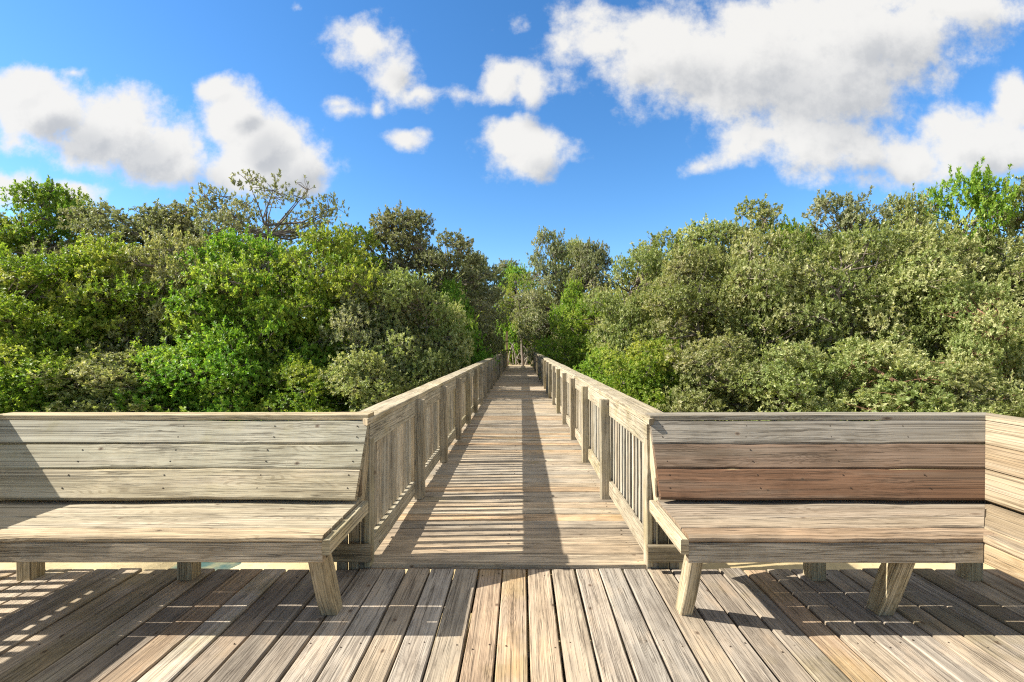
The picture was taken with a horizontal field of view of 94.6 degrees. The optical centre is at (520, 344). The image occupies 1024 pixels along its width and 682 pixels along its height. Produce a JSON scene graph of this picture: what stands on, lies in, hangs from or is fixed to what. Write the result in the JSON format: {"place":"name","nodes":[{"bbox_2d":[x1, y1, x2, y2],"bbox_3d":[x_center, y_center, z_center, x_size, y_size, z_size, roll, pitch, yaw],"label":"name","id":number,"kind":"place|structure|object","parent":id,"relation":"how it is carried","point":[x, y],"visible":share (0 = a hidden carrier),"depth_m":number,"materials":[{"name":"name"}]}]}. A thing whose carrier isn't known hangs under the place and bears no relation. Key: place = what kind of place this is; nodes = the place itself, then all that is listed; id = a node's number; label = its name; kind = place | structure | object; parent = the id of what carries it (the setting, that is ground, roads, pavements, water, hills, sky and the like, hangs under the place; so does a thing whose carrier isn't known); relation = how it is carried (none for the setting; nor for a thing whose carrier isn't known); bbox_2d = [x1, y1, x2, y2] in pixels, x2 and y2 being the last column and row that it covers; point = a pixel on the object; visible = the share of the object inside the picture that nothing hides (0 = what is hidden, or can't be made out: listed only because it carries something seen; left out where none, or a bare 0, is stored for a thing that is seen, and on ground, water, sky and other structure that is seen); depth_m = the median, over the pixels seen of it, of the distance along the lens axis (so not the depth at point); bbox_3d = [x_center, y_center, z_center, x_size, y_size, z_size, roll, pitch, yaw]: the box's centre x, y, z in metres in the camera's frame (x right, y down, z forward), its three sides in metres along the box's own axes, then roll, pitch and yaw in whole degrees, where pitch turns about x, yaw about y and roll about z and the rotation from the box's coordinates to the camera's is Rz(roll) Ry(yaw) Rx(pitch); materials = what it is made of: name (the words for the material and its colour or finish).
{"place":"outdoors","nodes":[
{"label":"outdoors","id":0,"kind":"place"},
{"bbox_2d":[171,562,240,570],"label":"water","id":1,"kind":"structure","parent":0,"point":[221,565],"depth_m":4.57,"materials":[{"name":"liquid"}]},
{"bbox_2d":[0,420,994,651],"bbox_3d":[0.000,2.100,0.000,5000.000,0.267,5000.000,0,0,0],"label":"ground","id":2,"kind":"structure","parent":0,"point":[765,566],"depth_m":4.37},
{"bbox_2d":[0,212,60,309],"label":"mangrove tree","id":3,"kind":"object","parent":2,"relation":"on","point":[5,217],"visible":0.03,"depth_m":16.59,"materials":[{"name":"green plant"}]},
{"bbox_2d":[0,241,86,364],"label":"mangrove tree","id":4,"kind":"object","parent":2,"relation":"on","point":[38,292],"visible":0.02,"depth_m":11.50,"materials":[{"name":"green plant"}]},
{"bbox_2d":[0,174,94,345],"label":"mangrove tree","id":5,"kind":"object","parent":2,"relation":"on","point":[44,221],"visible":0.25,"depth_m":16.43,"materials":[{"name":"green plant"}]},
{"bbox_2d":[0,336,106,444],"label":"mangrove tree","id":6,"kind":"object","parent":2,"relation":"on","point":[21,399],"visible":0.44,"depth_m":9.35,"materials":[{"name":"green plant"}]},
{"bbox_2d":[0,244,147,398],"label":"mangrove tree","id":7,"kind":"object","parent":2,"relation":"on","point":[11,313],"visible":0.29,"depth_m":10.63,"materials":[{"name":"green plant"}]},
{"bbox_2d":[21,197,154,347],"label":"mangrove tree","id":8,"kind":"object","parent":2,"relation":"on","point":[94,214],"visible":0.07,"depth_m":15.80,"materials":[{"name":"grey plant"}]},
{"bbox_2d":[0,228,208,392],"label":"mangrove tree","id":9,"kind":"object","parent":2,"relation":"on","point":[101,261],"visible":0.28,"depth_m":11.32,"materials":[{"name":"green plant"}]},
{"bbox_2d":[8,342,200,411],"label":"mangrove tree","id":10,"kind":"object","parent":2,"relation":"on","point":[98,383],"visible":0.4,"depth_m":9.53,"materials":[{"name":"green plant"}]},
{"bbox_2d":[58,224,263,389],"bbox_3d":[-9.219,-0.419,12.416,4.401,5.409,4.337,0,0,32],"label":"mangrove tree","id":11,"kind":"object","parent":2,"relation":"on","point":[165,267],"visible":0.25,"depth_m":11.76,"materials":[{"name":"green plant"}]},
{"bbox_2d":[87,199,248,349],"bbox_3d":[-12.752,-1.535,16.758,5.221,7.645,5.279,0,0,1],"label":"mangrove tree","id":12,"kind":"object","parent":2,"relation":"on","point":[185,221],"visible":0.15,"depth_m":16.34,"materials":[{"name":"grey plant"}]},
{"bbox_2d":[103,321,278,420],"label":"mangrove tree","id":13,"kind":"object","parent":2,"relation":"on","point":[172,366],"visible":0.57,"depth_m":10.10,"materials":[{"name":"green plant"}]},
{"bbox_2d":[127,186,311,300],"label":"mangrove tree","id":14,"kind":"object","parent":2,"relation":"on","point":[189,203],"visible":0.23,"depth_m":16.45,"materials":[{"name":"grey plant"}]},
{"bbox_2d":[149,224,323,401],"bbox_3d":[-7.773,-0.513,13.012,4.591,5.793,5.344,0,0,-12],"label":"mangrove tree","id":15,"kind":"object","parent":2,"relation":"on","point":[234,250],"visible":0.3,"depth_m":11.64,"materials":[{"name":"green plant"}]},
{"bbox_2d":[182,239,326,318],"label":"mangrove tree","id":16,"kind":"object","parent":2,"relation":"on","point":[291,257],"depth_m":20.79,"materials":[{"name":"green plant"}]},
{"bbox_2d":[187,286,346,420],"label":"mangrove tree","id":17,"kind":"object","parent":2,"relation":"on","point":[268,323],"visible":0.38,"depth_m":11.11,"materials":[{"name":"green plant"}]},
{"bbox_2d":[188,169,361,292],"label":"mangrove tree","id":18,"kind":"object","parent":2,"relation":"on","point":[237,225],"visible":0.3,"depth_m":16.22,"materials":[{"name":"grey plant"}]},
{"bbox_2d":[202,217,393,396],"bbox_3d":[-5.361,-0.573,12.747,4.273,5.725,5.105,0,0,19],"label":"mangrove tree","id":19,"kind":"object","parent":2,"relation":"on","point":[313,283],"visible":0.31,"depth_m":12.25,"materials":[{"name":"green plant"}]},
{"bbox_2d":[239,355,362,420],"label":"mangrove tree","id":20,"kind":"object","parent":2,"relation":"on","point":[313,386],"visible":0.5,"depth_m":10.19,"materials":[{"name":"green plant"}]},
{"bbox_2d":[292,221,405,357],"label":"mangrove tree","id":21,"kind":"object","parent":2,"relation":"on","point":[376,257],"visible":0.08,"depth_m":15.84,"materials":[{"name":"green plant"}]},
{"bbox_2d":[284,343,428,411],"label":"mangrove tree","id":22,"kind":"object","parent":2,"relation":"on","point":[355,380],"visible":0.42,"depth_m":10.22,"materials":[{"name":"green plant"}]},
{"bbox_2d":[318,264,451,404],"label":"mangrove tree","id":23,"kind":"object","parent":2,"relation":"on","point":[352,314],"visible":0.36,"depth_m":12.21,"materials":[{"name":"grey plant"}]},
{"bbox_2d":[335,201,453,353],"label":"mangrove tree","id":24,"kind":"object","parent":2,"relation":"on","point":[396,239],"visible":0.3,"depth_m":16.82,"materials":[{"name":"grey plant"}]},
{"bbox_2d":[357,263,474,390],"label":"mangrove tree","id":25,"kind":"object","parent":2,"relation":"on","point":[401,285],"visible":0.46,"depth_m":12.50,"materials":[{"name":"green plant"}]},
{"bbox_2d":[376,327,459,396],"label":"mangrove tree","id":26,"kind":"object","parent":2,"relation":"on","point":[427,342],"visible":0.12,"depth_m":12.26,"materials":[{"name":"green plant"}]},
{"bbox_2d":[418,274,500,370],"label":"mangrove tree","id":27,"kind":"object","parent":2,"relation":"on","point":[455,294],"visible":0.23,"depth_m":16.48,"materials":[{"name":"green plant"}]},
{"bbox_2d":[416,228,505,369],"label":"mangrove tree","id":28,"kind":"object","parent":2,"relation":"on","point":[461,245],"visible":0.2,"depth_m":18.48,"materials":[{"name":"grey plant"}]},
{"bbox_2d":[410,269,513,355],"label":"mangrove tree","id":29,"kind":"object","parent":2,"relation":"on","point":[504,341],"visible":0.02,"depth_m":24.98,"materials":[{"name":"green plant"}]},
{"bbox_2d":[465,291,496,357],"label":"mangrove tree","id":30,"kind":"object","parent":2,"relation":"on","point":[482,338],"depth_m":22.56,"materials":[{"name":"green plant"}]},
{"bbox_2d":[455,251,514,357],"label":"mangrove tree","id":31,"kind":"object","parent":2,"relation":"on","point":[499,316],"visible":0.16,"depth_m":23.23,"materials":[{"name":"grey plant"}]},
{"bbox_2d":[480,258,531,345],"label":"mangrove tree","id":32,"kind":"object","parent":2,"relation":"on","point":[502,264],"visible":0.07,"depth_m":36.01,"materials":[{"name":"green plant"}]},
{"bbox_2d":[494,273,545,365],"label":"mangrove tree","id":33,"kind":"object","parent":2,"relation":"on","point":[510,290],"visible":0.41,"depth_m":31.46,"materials":[{"name":"green plant"}]},
{"bbox_2d":[492,261,556,363],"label":"mangrove tree","id":34,"kind":"object","parent":2,"relation":"on","point":[512,269],"visible":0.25,"depth_m":34.84,"materials":[{"name":"green plant"}]},
{"bbox_2d":[415,579,671,681],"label":"deck floor framing","id":35,"kind":"object","parent":2,"relation":"on","point":[529,675],"visible":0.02,"depth_m":2.20,"materials":[{"name":"brown wood"}]},
{"bbox_2d":[0,568,1023,681],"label":"deck","id":36,"kind":"structure","parent":35,"relation":"on","point":[274,625],"depth_m":2.33,"materials":[{"name":"brown wood"}]},
{"bbox_2d":[0,412,373,614],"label":"corner bench","id":37,"kind":"object","parent":36,"relation":"on","point":[190,492],"visible":0.98,"depth_m":2.73,"materials":[{"name":"brown wood"}]},
{"bbox_2d":[645,412,996,615],"bbox_3d":[1.877,0.997,2.642,2.235,1.126,0.802,0,0,0],"label":"corner bench","id":38,"kind":"object","parent":36,"relation":"on","point":[787,487],"visible":0.95,"depth_m":2.72,"materials":[{"name":"brown wood"}]},
{"bbox_2d":[983,413,1023,581],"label":"corner bench","id":39,"kind":"object","parent":36,"relation":"on","point":[1003,549],"visible":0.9,"depth_m":2.60,"materials":[{"name":"brown wood"}]},
{"bbox_2d":[511,226,588,366],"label":"mangrove tree","id":40,"kind":"object","parent":2,"relation":"on","point":[537,329],"visible":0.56,"depth_m":26.55,"materials":[{"name":"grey plant"}]},
{"bbox_2d":[533,275,593,368],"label":"mangrove tree","id":41,"kind":"object","parent":2,"relation":"on","point":[571,290],"visible":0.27,"depth_m":23.61,"materials":[{"name":"green plant"}]},
{"bbox_2d":[542,234,596,353],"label":"mangrove tree","id":42,"kind":"object","parent":2,"relation":"on","point":[575,242],"visible":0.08,"depth_m":28.58,"materials":[{"name":"green plant"}]},
{"bbox_2d":[531,293,628,378],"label":"mangrove tree","id":43,"kind":"object","parent":2,"relation":"on","point":[576,355],"visible":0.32,"depth_m":17.93,"materials":[{"name":"green plant"}]},
{"bbox_2d":[552,237,616,362],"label":"mangrove tree","id":44,"kind":"object","parent":2,"relation":"on","point":[593,256],"visible":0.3,"depth_m":24.71,"materials":[{"name":"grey plant"}]},
{"bbox_2d":[573,340,643,386],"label":"mangrove tree","id":45,"kind":"object","parent":2,"relation":"on","point":[597,353],"visible":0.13,"depth_m":13.43,"materials":[{"name":"green plant"}]},
{"bbox_2d":[565,267,666,348],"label":"mangrove tree","id":46,"kind":"object","parent":2,"relation":"on","point":[602,288],"visible":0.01,"depth_m":22.94,"materials":[{"name":"green plant"}]},
{"bbox_2d":[583,241,700,380],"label":"mangrove tree","id":47,"kind":"object","parent":2,"relation":"on","point":[628,315],"visible":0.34,"depth_m":15.32,"materials":[{"name":"green plant"}]},
{"bbox_2d":[584,226,714,368],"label":"mangrove tree","id":48,"kind":"object","parent":2,"relation":"on","point":[656,238],"visible":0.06,"depth_m":18.72,"materials":[{"name":"green plant"}]},
{"bbox_2d":[597,329,715,412],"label":"mangrove tree","id":49,"kind":"object","parent":2,"relation":"on","point":[634,386],"visible":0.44,"depth_m":10.81,"materials":[{"name":"green plant"}]},
{"bbox_2d":[628,241,767,393],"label":"mangrove tree","id":50,"kind":"object","parent":2,"relation":"on","point":[676,301],"visible":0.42,"depth_m":13.16,"materials":[{"name":"green plant"}]},
{"bbox_2d":[646,212,770,339],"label":"mangrove tree","id":51,"kind":"object","parent":2,"relation":"on","point":[712,235],"visible":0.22,"depth_m":17.48,"materials":[{"name":"green plant"}]},
{"bbox_2d":[650,325,809,420],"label":"mangrove tree","id":52,"kind":"object","parent":2,"relation":"on","point":[700,384],"visible":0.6,"depth_m":9.88,"materials":[{"name":"green plant"}]},
{"bbox_2d":[693,193,819,338],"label":"mangrove tree","id":53,"kind":"object","parent":2,"relation":"on","point":[762,215],"visible":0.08,"depth_m":16.83,"materials":[{"name":"green plant"}]},
{"bbox_2d":[680,222,851,409],"bbox_3d":[6.510,-0.489,13.064,4.475,5.555,4.541,0,0,33],"label":"mangrove tree","id":54,"kind":"object","parent":2,"relation":"on","point":[773,259],"visible":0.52,"depth_m":12.07,"materials":[{"name":"green plant"}]},
{"bbox_2d":[722,332,864,444],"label":"mangrove tree","id":55,"kind":"object","parent":2,"relation":"on","point":[788,386],"visible":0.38,"depth_m":9.09,"materials":[{"name":"green plant"}]},
{"bbox_2d":[754,214,860,343],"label":"mangrove tree","id":56,"kind":"object","parent":2,"relation":"on","point":[791,229],"visible":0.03,"depth_m":16.05,"materials":[{"name":"green plant"}]},
{"bbox_2d":[790,185,912,339],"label":"mangrove tree","id":57,"kind":"object","parent":2,"relation":"on","point":[848,220],"visible":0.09,"depth_m":16.53,"materials":[{"name":"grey plant"}]},
{"bbox_2d":[754,216,977,396],"bbox_3d":[8.748,-0.519,12.639,5.341,5.806,4.589,0,0,-11],"label":"mangrove tree","id":58,"kind":"object","parent":2,"relation":"on","point":[853,249],"visible":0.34,"depth_m":11.75,"materials":[{"name":"green plant"}]},
{"bbox_2d":[776,326,1008,420],"bbox_3d":[7.021,0.965,9.274,3.712,2.638,3.134,0,0,32],"label":"mangrove tree","id":59,"kind":"object","parent":2,"relation":"on","point":[888,384],"visible":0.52,"depth_m":8.73,"materials":[{"name":"green plant"}]},
{"bbox_2d":[821,214,1023,387],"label":"mangrove tree","id":60,"kind":"object","parent":2,"relation":"on","point":[903,267],"visible":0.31,"depth_m":11.17,"materials":[{"name":"green plant"}]},
{"bbox_2d":[836,182,1018,358],"bbox_3d":[13.078,-1.499,15.839,5.446,7.671,4.558,0,0,43],"label":"mangrove tree","id":61,"kind":"object","parent":2,"relation":"on","point":[907,213],"visible":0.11,"depth_m":15.39,"materials":[{"name":"green plant"}]},
{"bbox_2d":[875,155,1023,353],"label":"mangrove tree","id":62,"kind":"object","parent":2,"relation":"on","point":[980,201],"visible":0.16,"depth_m":15.21,"materials":[{"name":"green plant"}]},
{"bbox_2d":[893,354,1023,417],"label":"mangrove tree","id":63,"kind":"object","parent":2,"relation":"on","point":[962,375],"visible":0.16,"depth_m":8.26,"materials":[{"name":"green plant"}]},
{"bbox_2d":[894,271,1023,415],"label":"mangrove tree","id":64,"kind":"object","parent":2,"relation":"on","point":[983,351],"visible":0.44,"depth_m":9.68,"materials":[{"name":"green plant"}]},
{"bbox_2d":[917,235,1023,404],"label":"mangrove tree","id":65,"kind":"object","parent":2,"relation":"on","point":[1010,260],"visible":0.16,"depth_m":10.79,"materials":[{"name":"green plant"}]},
{"bbox_2d":[943,174,1023,347],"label":"mangrove tree","id":66,"kind":"object","parent":2,"relation":"on","point":[1000,248],"visible":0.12,"depth_m":15.14,"materials":[{"name":"green plant"}]},
{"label":"boardwalk path framing","id":67,"kind":"structure","parent":2,"relation":"on","visible":0},
{"bbox_2d":[359,366,658,569],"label":"boardwalk path","id":68,"kind":"structure","parent":67,"relation":"on","point":[513,482],"depth_m":4.04,"materials":[{"name":"brown wood"}]},
{"bbox_2d":[359,331,507,566],"bbox_3d":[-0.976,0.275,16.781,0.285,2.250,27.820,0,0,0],"label":"boardwalk railing","id":69,"kind":"object","parent":68,"relation":"on","point":[414,433],"visible":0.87,"depth_m":4.20,"materials":[{"name":"brown wood"}]},
{"bbox_2d":[332,500,372,571],"bbox_3d":[-1.042,1.080,2.933,0.255,0.960,0.118,0,0,0],"label":"skirt panel","id":70,"kind":"object","parent":69,"relation":"attached to","point":[356,551],"visible":0.31,"depth_m":2.88,"materials":[{"name":"brown wood"}]},
{"bbox_2d":[531,353,663,566],"bbox_3d":[0.820,0.920,16.780,0.291,0.960,27.825,0,0,0],"label":"boardwalk railing","id":71,"kind":"object","parent":68,"relation":"on","point":[609,429],"visible":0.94,"depth_m":4.20,"materials":[{"name":"brown wood"}]},
{"bbox_2d":[646,489,683,571],"bbox_3d":[0.897,1.080,2.930,0.245,0.960,0.119,0,0,0],"label":"skirt panel","id":72,"kind":"object","parent":71,"relation":"attached to","point":[662,553],"visible":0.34,"depth_m":2.88,"materials":[{"name":"brown wood"}]},
{"bbox_2d":[0,0,1023,324],"label":"sky","id":73,"kind":"structure","parent":0,"point":[614,122],"materials":[{"name":"blue"}]},
{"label":"landing path","id":74,"kind":"structure","parent":0,"visible":0},
{"bbox_2d":[500,342,533,364],"bbox_3d":[-0.278,0.677,33.228,3.534,1.728,1.938,0,0,0],"label":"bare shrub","id":75,"kind":"object","parent":74,"relation":"on","point":[525,359],"visible":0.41,"depth_m":33.39,"materials":[{"name":"brown plant"}]}
]}

